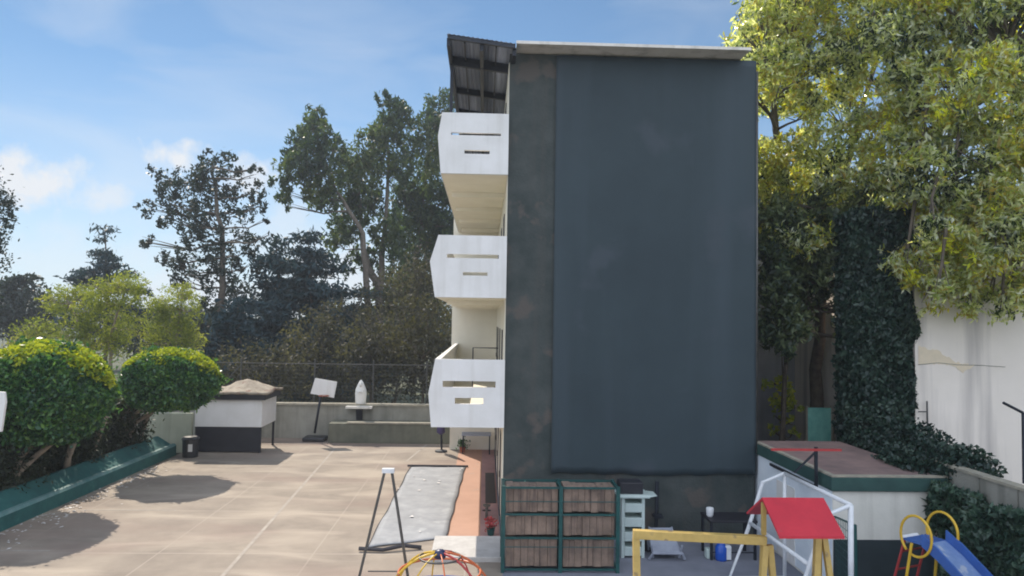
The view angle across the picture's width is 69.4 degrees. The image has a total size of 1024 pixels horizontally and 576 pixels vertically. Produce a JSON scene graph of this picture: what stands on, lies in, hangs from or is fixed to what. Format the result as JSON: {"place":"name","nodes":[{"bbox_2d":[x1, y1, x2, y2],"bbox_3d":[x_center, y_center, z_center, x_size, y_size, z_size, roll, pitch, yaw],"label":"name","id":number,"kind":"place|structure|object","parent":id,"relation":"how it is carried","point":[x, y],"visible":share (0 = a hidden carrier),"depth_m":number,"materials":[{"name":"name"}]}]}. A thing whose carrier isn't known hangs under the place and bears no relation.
{"place":"outdoors","nodes":[
{"label":"outdoors","id":0,"kind":"place"},
{"bbox_2d":[0,340,441,454],"bbox_3d":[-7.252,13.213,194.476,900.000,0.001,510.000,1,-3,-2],"label":"ground","id":1,"kind":"structure","parent":0,"point":[120,363],"depth_m":47.90,"materials":[{"name":"green plant"}]},
{"bbox_2d":[0,166,27,308],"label":"broadleaf tree","id":2,"kind":"object","parent":1,"relation":"on","point":[5,202],"visible":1,"depth_m":32.46,"materials":[{"name":"green plant"}]},
{"bbox_2d":[1,314,63,348],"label":"tree","id":3,"kind":"object","parent":1,"relation":"on","point":[35,331],"visible":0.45,"depth_m":33.03,"materials":[{"name":"green plant"}]},
{"bbox_2d":[0,272,65,348],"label":"umbrella tree","id":4,"kind":"object","parent":1,"relation":"on","point":[17,292],"visible":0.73,"depth_m":59.59,"materials":[{"name":"green plant"}]},
{"bbox_2d":[0,436,176,531],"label":"planter kerb","id":5,"kind":"structure","parent":1,"relation":"on","point":[69,484],"depth_m":19.47,"materials":[{"name":"teal paint"}]},
{"bbox_2d":[34,269,155,370],"bbox_3d":[-16.029,2.534,28.424,4.950,6.594,3.366,1,-3,-2],"label":"feathery tree","id":6,"kind":"object","parent":1,"relation":"on","point":[78,326],"visible":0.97,"depth_m":28.10,"materials":[{"name":"green plant"}]},
{"bbox_2d":[48,223,159,360],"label":"cedar tree","id":7,"kind":"object","parent":1,"relation":"on","point":[103,265],"visible":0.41,"depth_m":53.36,"materials":[{"name":"green plant"}]},
{"bbox_2d":[99,300,200,358],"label":"tree","id":8,"kind":"object","parent":1,"relation":"on","point":[134,347],"visible":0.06,"depth_m":62.79,"materials":[{"name":"green plant"}]},
{"bbox_2d":[142,412,193,452],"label":"wall","id":9,"kind":"structure","parent":1,"relation":"on","point":[174,428],"depth_m":25.80,"materials":[{"name":"white paint"}]},
{"bbox_2d":[133,282,207,354],"bbox_3d":[-13.664,2.795,29.768,2.952,6.256,3.025,1,-3,-2],"label":"feathery tree","id":10,"kind":"object","parent":1,"relation":"on","point":[172,327],"visible":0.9,"depth_m":29.64,"materials":[{"name":"green plant"}]},
{"bbox_2d":[133,148,273,352],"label":"broadleaf tree","id":11,"kind":"object","parent":1,"relation":"on","point":[200,173],"visible":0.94,"depth_m":45.44,"materials":[{"name":"green plant"}]},
{"bbox_2d":[162,309,258,353],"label":"tree","id":12,"kind":"object","parent":1,"relation":"on","point":[201,325],"visible":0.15,"depth_m":57.97,"materials":[{"name":"green plant"}]},
{"bbox_2d":[195,293,304,401],"bbox_3d":[-14.679,3.475,39.703,6.677,6.518,5.923,3,-3,-39],"label":"cedar tree","id":13,"kind":"object","parent":1,"relation":"on","point":[234,330],"visible":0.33,"depth_m":38.84,"materials":[{"name":"green plant"}]},
{"bbox_2d":[208,333,317,401],"bbox_3d":[-11.443,4.040,33.053,5.754,4.122,3.830,1,-3,-2],"label":"scrub bush","id":14,"kind":"object","parent":1,"relation":"on","point":[276,375],"visible":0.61,"depth_m":32.85,"materials":[{"name":"green plant"}]},
{"bbox_2d":[210,233,322,399],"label":"cedar tree","id":15,"kind":"object","parent":1,"relation":"on","point":[280,307],"visible":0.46,"depth_m":44.92,"materials":[{"name":"green plant"}]},
{"bbox_2d":[137,402,429,437],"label":"boundary wall","id":16,"kind":"structure","parent":1,"relation":"on","point":[295,420],"depth_m":29.45,"materials":[{"name":"concrete"}]},
{"bbox_2d":[345,406,372,419],"bbox_3d":[-6.066,5.003,29.484,1.040,0.620,0.650,1,-3,-2],"label":"statue shelf","id":17,"kind":"object","parent":16,"relation":"attached to","point":[359,412],"visible":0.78,"depth_m":29.24,"materials":[{"name":"white stone"}]},
{"bbox_2d":[355,380,366,403],"bbox_3d":[-6.057,4.179,29.645,0.408,1.000,0.388,-1,-3,38],"label":"statue","id":18,"kind":"object","parent":17,"relation":"on","point":[360,394],"visible":1,"depth_m":29.52,"materials":[{"name":"white stone"}]},
{"bbox_2d":[247,225,395,390],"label":"cedar tree","id":19,"kind":"object","parent":1,"relation":"on","point":[310,257],"visible":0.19,"depth_m":47.05,"materials":[{"name":"green plant"}]},
{"bbox_2d":[273,297,369,402],"bbox_3d":[-9.361,3.442,36.675,5.229,6.118,4.221,1,-3,-2],"label":"scrub bush","id":20,"kind":"object","parent":1,"relation":"on","point":[328,330],"visible":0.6,"depth_m":36.13,"materials":[{"name":"green plant"}]},
{"bbox_2d":[267,103,375,389],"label":"eucalyptus tree","id":21,"kind":"object","parent":1,"relation":"on","point":[309,139],"visible":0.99,"depth_m":49.04,"materials":[{"name":"green plant"}]},
{"bbox_2d":[216,358,433,403],"bbox_3d":[-7.993,4.494,30.706,14.402,3.050,0.348,1,-3,-2],"label":"wire fence","id":22,"kind":"object","parent":1,"relation":"on","point":[369,390],"visible":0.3,"depth_m":30.62,"materials":[{"name":"grey metal"}]},
{"bbox_2d":[287,279,379,401],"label":"cedar tree","id":23,"kind":"object","parent":1,"relation":"on","point":[338,291],"visible":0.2,"depth_m":42.99,"materials":[{"name":"green plant"}]},
{"bbox_2d":[295,303,410,342],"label":"tree","id":24,"kind":"object","parent":1,"relation":"on","point":[357,322],"visible":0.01,"depth_m":62.05,"materials":[{"name":"green plant"}]},
{"bbox_2d":[320,300,417,402],"bbox_3d":[-6.581,3.375,34.317,4.492,5.723,4.180,1,-3,-2],"label":"scrub bush","id":25,"kind":"object","parent":1,"relation":"on","point":[361,348],"visible":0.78,"depth_m":33.88,"materials":[{"name":"green plant"}]},
{"bbox_2d":[318,88,435,380],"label":"eucalyptus tree","id":26,"kind":"object","parent":1,"relation":"on","point":[372,155],"visible":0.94,"depth_m":52.35,"materials":[{"name":"green plant"}]},
{"bbox_2d":[332,245,451,401],"bbox_3d":[-6.006,2.019,39.952,7.866,8.932,3.970,1,-3,-9],"label":"scrub bush","id":27,"kind":"object","parent":1,"relation":"on","point":[416,283],"visible":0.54,"depth_m":39.62,"materials":[{"name":"green plant"}]},
{"bbox_2d":[354,284,451,403],"bbox_3d":[-4.103,3.065,34.148,5.527,6.402,4.558,0,-3,17],"label":"scrub bush","id":28,"kind":"object","parent":1,"relation":"on","point":[441,340],"visible":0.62,"depth_m":33.48,"materials":[{"name":"green plant"}]},
{"bbox_2d":[360,87,455,382],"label":"eucalyptus tree","id":29,"kind":"object","parent":1,"relation":"on","point":[428,215],"visible":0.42,"depth_m":55.27,"materials":[{"name":"green plant"}]},
{"bbox_2d":[372,301,451,370],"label":"tree","id":30,"kind":"object","parent":1,"relation":"on","point":[441,330],"visible":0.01,"depth_m":68.46,"materials":[{"name":"green plant"}]},
{"bbox_2d":[758,260,794,440],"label":"alley building","id":31,"kind":"structure","parent":1,"relation":"on","point":[769,365],"depth_m":24.21,"materials":[{"name":"grey concrete"}]},
{"bbox_2d":[761,351,804,440],"bbox_3d":[7.596,3.744,21.085,1.251,4.204,1.141,1,-3,-2],"label":"climbing vine","id":32,"kind":"object","parent":1,"relation":"on","point":[790,397],"visible":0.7,"depth_m":20.93,"materials":[{"name":"green plant"}]},
{"bbox_2d":[805,406,832,440],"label":"teal gate","id":33,"kind":"structure","parent":1,"relation":"on","point":[818,425],"depth_m":20.54,"materials":[{"name":"teal metal"}]},
{"bbox_2d":[758,171,916,440],"bbox_3d":[8.493,1.278,19.074,6.556,8.979,3.226,1,-3,-2],"label":"dark tree","id":34,"kind":"object","parent":1,"relation":"on","point":[798,274],"visible":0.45,"depth_m":18.80,"materials":[{"name":"green plant"}]},
{"bbox_2d":[718,0,1023,407],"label":"silk oak tree","id":35,"kind":"object","parent":1,"relation":"on","point":[963,251],"visible":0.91,"depth_m":16.98,"materials":[{"name":"green plant"}]},
{"bbox_2d":[830,204,922,444],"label":"ivy column","id":36,"kind":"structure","parent":1,"relation":"on","point":[877,323],"depth_m":17.39,"materials":[{"name":"green plant"}]},
{"bbox_2d":[795,195,1023,484],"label":"neighbour building","id":37,"kind":"structure","parent":1,"relation":"on","point":[970,378],"depth_m":17.55,"materials":[{"name":"paint"}]},
{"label":"planting bed","id":38,"kind":"structure","parent":1,"relation":"on","visible":0},
{"bbox_2d":[0,335,122,485],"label":"clipped tree","id":39,"kind":"object","parent":38,"relation":"on","point":[59,392],"visible":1,"depth_m":17.56,"materials":[{"name":"green plant"}]},
{"bbox_2d":[63,443,76,468],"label":"shrub stem","id":40,"kind":"object","parent":38,"relation":"on","point":[70,451],"visible":0.33,"depth_m":20.08,"materials":[{"name":"brown plant"}]},
{"bbox_2d":[0,397,164,492],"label":"hedge","id":41,"kind":"object","parent":38,"relation":"on","point":[52,458],"visible":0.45,"depth_m":20.73,"materials":[{"name":"green plant"}]},
{"bbox_2d":[92,416,107,457],"bbox_3d":[-12.023,4.408,21.630,0.383,1.526,0.710,1,-3,3],"label":"shrub stem","id":42,"kind":"object","parent":38,"relation":"on","point":[99,433],"visible":0.12,"depth_m":21.48,"materials":[{"name":"brown plant"}]},
{"bbox_2d":[137,416,149,440],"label":"shrub stem","id":43,"kind":"object","parent":38,"relation":"on","point":[146,419],"visible":0.3,"depth_m":24.41,"materials":[{"name":"brown plant"}]},
{"bbox_2d":[117,342,232,444],"bbox_3d":[-10.868,3.453,23.103,3.787,3.514,3.062,1,-3,-2],"label":"clipped tree","id":44,"kind":"object","parent":38,"relation":"on","point":[152,379],"visible":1,"depth_m":22.20,"materials":[{"name":"green plant"}]},
{"bbox_2d":[0,294,450,339],"bbox_3d":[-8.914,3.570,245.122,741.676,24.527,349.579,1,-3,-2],"label":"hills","id":45,"kind":"structure","parent":0,"point":[93,323],"depth_m":178.53,"materials":[{"name":"plant"}]},
{"bbox_2d":[0,438,502,575],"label":"court","id":46,"kind":"object","parent":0,"point":[207,513],"visible":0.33,"depth_m":17.30,"materials":[{"name":"concrete"}]},
{"bbox_2d":[0,392,6,431],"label":"basketball hoop","id":47,"kind":"object","parent":46,"relation":"on","point":[3,400],"visible":1,"depth_m":15.02,"materials":[{"name":"white paint"}]},
{"bbox_2d":[0,466,173,548],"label":"fallen petals","id":48,"kind":"object","parent":46,"relation":"on","point":[83,501],"visible":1,"depth_m":18.42,"materials":[{"name":"plant"}]},
{"bbox_2d":[181,435,199,457],"bbox_3d":[-10.907,5.375,25.108,0.600,0.710,0.591,1,-3,-2],"label":"litter bin","id":49,"kind":"object","parent":46,"relation":"on","point":[190,446],"visible":1,"depth_m":24.90,"materials":[{"name":"plastic"}]},
{"bbox_2d":[0,445,458,575],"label":"court line","id":50,"kind":"object","parent":46,"relation":"on","point":[232,564],"visible":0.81,"depth_m":17.50,"materials":[{"name":"paint"}]},
{"bbox_2d":[195,379,282,452],"bbox_3d":[-9.977,4.569,26.882,2.680,2.503,2.130,1,-3,-2],"label":"kiosk","id":51,"kind":"object","parent":46,"relation":"on","point":[236,416],"visible":0.78,"depth_m":25.99,"materials":[{"name":"white paint"}]},
{"bbox_2d":[302,378,336,441],"bbox_3d":[-7.454,4.729,28.786,1.234,2.430,0.964,1,-3,-2],"label":"basketball hoop","id":52,"kind":"object","parent":46,"relation":"on","point":[321,388],"visible":0.99,"depth_m":28.81,"materials":[{"name":"white paint"}]},
{"bbox_2d":[358,468,408,575],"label":"metal frame","id":53,"kind":"object","parent":46,"relation":"on","point":[388,470],"visible":0.86,"depth_m":12.36,"materials":[{"name":"grey metal"}]},
{"bbox_2d":[328,420,449,443],"bbox_3d":[-3.954,5.607,28.965,6.218,0.800,1.090,1,-3,-2],"label":"planter bench","id":54,"kind":"object","parent":46,"relation":"on","point":[381,431],"visible":0.56,"depth_m":28.43,"materials":[{"name":"grey concrete"}]},
{"bbox_2d":[358,465,467,551],"bbox_3d":[-2.286,5.559,19.585,2.053,0.138,8.852,1,-3,-2],"label":"ground tarp","id":55,"kind":"object","parent":46,"relation":"on","point":[429,506],"visible":0.98,"depth_m":18.72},
{"bbox_2d":[396,549,485,575],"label":"climbing dome","id":56,"kind":"structure","parent":46,"relation":"on","point":[440,554],"depth_m":11.65,"materials":[{"name":"orange paint"}]},
{"bbox_2d":[435,427,446,452],"bbox_3d":[-2.555,4.887,26.863,0.440,2.102,0.440,1,-3,-2],"label":"parasol","id":57,"kind":"object","parent":46,"relation":"on","point":[440,431],"visible":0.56,"depth_m":26.74,"materials":[{"name":"fabric"}]},
{"bbox_2d":[430,536,500,561],"bbox_3d":[-0.929,5.422,15.382,1.440,0.120,1.450,1,-3,-2],"label":"step","id":58,"kind":"object","parent":46,"relation":"on","point":[480,548],"visible":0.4,"depth_m":15.31,"materials":[{"name":"white concrete"}]},
{"bbox_2d":[447,449,481,535],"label":"path","id":59,"kind":"structure","parent":0,"point":[465,519],"depth_m":19.72,"materials":[{"name":"ceramic"}]},
{"bbox_2d":[456,436,469,451],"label":"potted plant","id":60,"kind":"object","parent":59,"relation":"on","point":[460,444],"visible":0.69,"depth_m":26.75,"materials":[{"name":"green plant"}]},
{"bbox_2d":[462,432,490,453],"bbox_3d":[-1.286,5.601,26.704,1.050,0.700,0.700,1,-3,-2],"label":"table","id":61,"kind":"object","parent":59,"relation":"on","point":[476,434],"visible":0.99,"depth_m":26.43,"materials":[{"name":"grey plastic"}]},
{"bbox_2d":[482,503,490,520],"bbox_3d":[-0.610,5.369,17.725,0.174,0.400,0.174,-1,-3,43],"label":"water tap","id":62,"kind":"object","parent":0,"point":[486,506],"visible":0.97,"depth_m":17.70,"materials":[{"name":"metal"}]},
{"bbox_2d":[480,450,499,535],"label":"path","id":63,"kind":"structure","parent":0,"point":[488,462],"depth_m":20.16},
{"bbox_2d":[485,473,495,502],"bbox_3d":[-0.626,5.709,21.265,0.280,0.014,3.800,1,-3,-2],"label":"doormat","id":64,"kind":"object","parent":63,"relation":"on","point":[490,495],"visible":1,"depth_m":20.99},
{"bbox_2d":[484,515,498,535],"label":"potted plant","id":65,"kind":"object","parent":63,"relation":"on","point":[490,522],"visible":1,"depth_m":16.45,"materials":[{"name":"red plant"}]},
{"bbox_2d":[0,0,1023,318],"label":"sky","id":66,"kind":"structure","parent":0,"point":[93,93],"materials":[{"name":"blue"}]},
{"bbox_2d":[615,489,656,557],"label":"drawer tower","id":67,"kind":"structure","parent":0,"point":[632,511],"depth_m":15.11,"materials":[{"name":"white plastic"}]},
{"bbox_2d":[617,478,642,493],"bbox_3d":[2.452,4.123,15.388,0.480,0.238,0.400,1,-3,-2],"label":"black box","id":68,"kind":"object","parent":67,"relation":"on","point":[631,486],"visible":0.86,"depth_m":15.19,"materials":[{"name":"black plastic"}]},
{"bbox_2d":[494,450,803,575],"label":"yard","id":69,"kind":"structure","parent":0,"point":[696,562],"depth_m":14.58,"materials":[{"name":"concrete"}]},
{"bbox_2d":[500,478,619,572],"bbox_3d":[0.918,4.635,14.475,2.270,1.631,0.725,1,-3,-2],"label":"storage rack","id":70,"kind":"object","parent":69,"relation":"on","point":[563,523],"visible":1,"depth_m":14.22,"materials":[{"name":"green metal"}]},
{"bbox_2d":[428,33,757,536],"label":"apartment building","id":71,"kind":"structure","parent":69,"relation":"on","point":[492,264],"depth_m":16.63,"materials":[{"name":"paint"}]},
{"bbox_2d":[495,428,496,464],"bbox_3d":[-0.522,4.817,24.062,0.040,1.980,0.900,1,-3,-2],"label":"door","id":72,"kind":"structure","parent":71,"relation":"in","point":[496,428],"depth_m":23.61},
{"bbox_2d":[497,428,498,489],"bbox_3d":[-0.419,4.696,21.267,0.040,1.980,0.900,1,-3,-2],"label":"door","id":73,"kind":"structure","parent":71,"relation":"in","point":[498,428],"depth_m":20.85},
{"bbox_2d":[499,328,499,359],"bbox_3d":[-0.379,2.159,21.377,0.040,1.980,0.900,1,-3,-2],"label":"door","id":74,"kind":"structure","parent":71,"relation":"in","point":[499,328],"depth_m":21.21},
{"bbox_2d":[499,429,500,515],"bbox_3d":[-0.316,4.576,18.471,0.040,1.980,0.900,1,-3,-2],"label":"door","id":75,"kind":"structure","parent":71,"relation":"in","point":[500,429],"depth_m":18.07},
{"bbox_2d":[501,329,502,359],"bbox_3d":[-0.276,2.038,18.582,0.040,1.980,0.900,1,-3,-2],"label":"door","id":76,"kind":"structure","parent":71,"relation":"in","point":[501,329],"depth_m":18.51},
{"bbox_2d":[503,214,504,235],"bbox_3d":[-0.231,-0.829,18.707,0.040,1.980,0.900,1,-3,-2],"label":"door","id":77,"kind":"structure","parent":71,"relation":"in","point":[504,214],"depth_m":18.63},
{"bbox_2d":[551,56,755,475],"bbox_3d":[3.242,-0.526,16.732,4.606,9.467,0.072,1,-3,-2],"label":"shade cloth","id":78,"kind":"object","parent":71,"relation":"hanging from","point":[654,334],"visible":1,"depth_m":16.72,"materials":[{"name":"black fabric"}]},
{"bbox_2d":[645,540,650,551],"bbox_3d":[2.884,5.321,15.675,0.400,0.427,0.394,1,-3,-2],"label":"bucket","id":79,"kind":"object","parent":69,"relation":"on","point":[646,549],"visible":0.04,"depth_m":15.52,"materials":[{"name":"black plastic"}]},
{"bbox_2d":[652,481,662,526],"bbox_3d":[3.192,4.921,16.269,0.200,1.299,0.314,1,-3,-2],"label":"pole","id":80,"kind":"object","parent":69,"relation":"on","point":[656,515],"visible":0.78,"depth_m":16.29,"materials":[{"name":"metal"}]},
{"bbox_2d":[647,526,685,559],"bbox_3d":[3.128,5.252,15.224,0.773,0.505,0.680,1,-3,-2],"label":"plastic chair","id":81,"kind":"object","parent":69,"relation":"on","point":[659,547],"visible":0.7,"depth_m":15.15,"materials":[{"name":"white plastic"}]},
{"bbox_2d":[705,547,709,558],"bbox_3d":[4.026,5.431,15.166,0.120,0.200,0.170,1,-3,-2],"label":"carton box","id":82,"kind":"object","parent":69,"relation":"on","point":[707,552],"visible":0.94,"depth_m":15.09,"materials":[{"name":"white cardboard"}]},
{"bbox_2d":[715,543,730,561],"bbox_3d":[4.288,5.319,15.046,0.310,0.420,0.236,1,-3,-2],"label":"water jug","id":83,"kind":"object","parent":69,"relation":"on","point":[722,552],"visible":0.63,"depth_m":14.96,"materials":[{"name":"blue plastic"}]},
{"bbox_2d":[700,512,757,559],"bbox_3d":[4.496,5.147,15.369,0.980,0.799,0.700,1,-3,-2],"label":"table","id":84,"kind":"object","parent":69,"relation":"on","point":[731,517],"visible":0.89,"depth_m":15.21,"materials":[{"name":"metal"}]},
{"bbox_2d":[706,507,713,516],"bbox_3d":[4.099,4.638,15.326,0.160,0.199,0.156,1,-3,-2],"label":"white cup","id":85,"kind":"object","parent":84,"relation":"on","point":[709,511],"visible":1,"depth_m":15.27,"materials":[{"name":"paint"}]},
{"bbox_2d":[632,497,844,575],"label":"swing set","id":86,"kind":"object","parent":69,"relation":"on","point":[805,518],"visible":1,"depth_m":9.70,"materials":[{"name":"yellow paint"}]},
{"bbox_2d":[729,472,853,575],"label":"goal frame","id":87,"kind":"object","parent":69,"relation":"on","point":[849,506],"visible":0.85,"depth_m":12.41,"materials":[{"name":"white paint"}]},
{"bbox_2d":[834,515,857,575],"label":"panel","id":88,"kind":"object","parent":69,"relation":"on","point":[855,550],"visible":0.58,"depth_m":12.45,"materials":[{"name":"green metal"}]},
{"bbox_2d":[893,511,992,575],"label":"slide","id":89,"kind":"object","parent":69,"relation":"on","point":[951,554],"visible":1,"depth_m":10.97,"materials":[{"name":"blue plastic"}]},
{"bbox_2d":[917,460,1023,509],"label":"garden wall","id":90,"kind":"structure","parent":69,"relation":"on","point":[995,490],"depth_m":12.10,"materials":[{"name":"concrete"}]},
{"bbox_2d":[842,401,1007,483],"bbox_3d":[8.236,3.467,15.196,1.840,1.930,5.205,0,-3,11],"label":"ivy","id":91,"kind":"object","parent":90,"relation":"attached to","point":[893,441],"visible":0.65,"depth_m":14.71,"materials":[{"name":"green plant"}]},
{"bbox_2d":[921,479,1023,575],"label":"ivy","id":92,"kind":"object","parent":90,"relation":"attached to","point":[991,539],"visible":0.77,"depth_m":11.77,"materials":[{"name":"green plant"}]},
{"bbox_2d":[1002,402,1023,483],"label":"lamp bracket","id":93,"kind":"object","parent":90,"relation":"attached to","point":[1017,410],"visible":1,"depth_m":11.71,"materials":[{"name":"metal"}]},
{"bbox_2d":[754,441,947,575],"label":"annex building","id":94,"kind":"structure","parent":0,"point":[883,498],"depth_m":13.14,"materials":[{"name":"white paint"}]},
{"bbox_2d":[776,479,794,565],"bbox_3d":[5.558,4.750,15.074,0.047,1.500,0.900,1,-3,-2],"label":"door","id":95,"kind":"structure","parent":94,"relation":"in","point":[790,492],"depth_m":14.98,"materials":[{"name":"white paint"}]},
{"bbox_2d":[771,447,841,486],"bbox_3d":[5.333,3.252,13.445,1.294,0.713,0.115,1,-3,-2],"label":"steel bracket","id":96,"kind":"object","parent":94,"relation":"attached to","point":[815,452],"visible":0.95,"depth_m":13.43,"materials":[{"name":"metal"}]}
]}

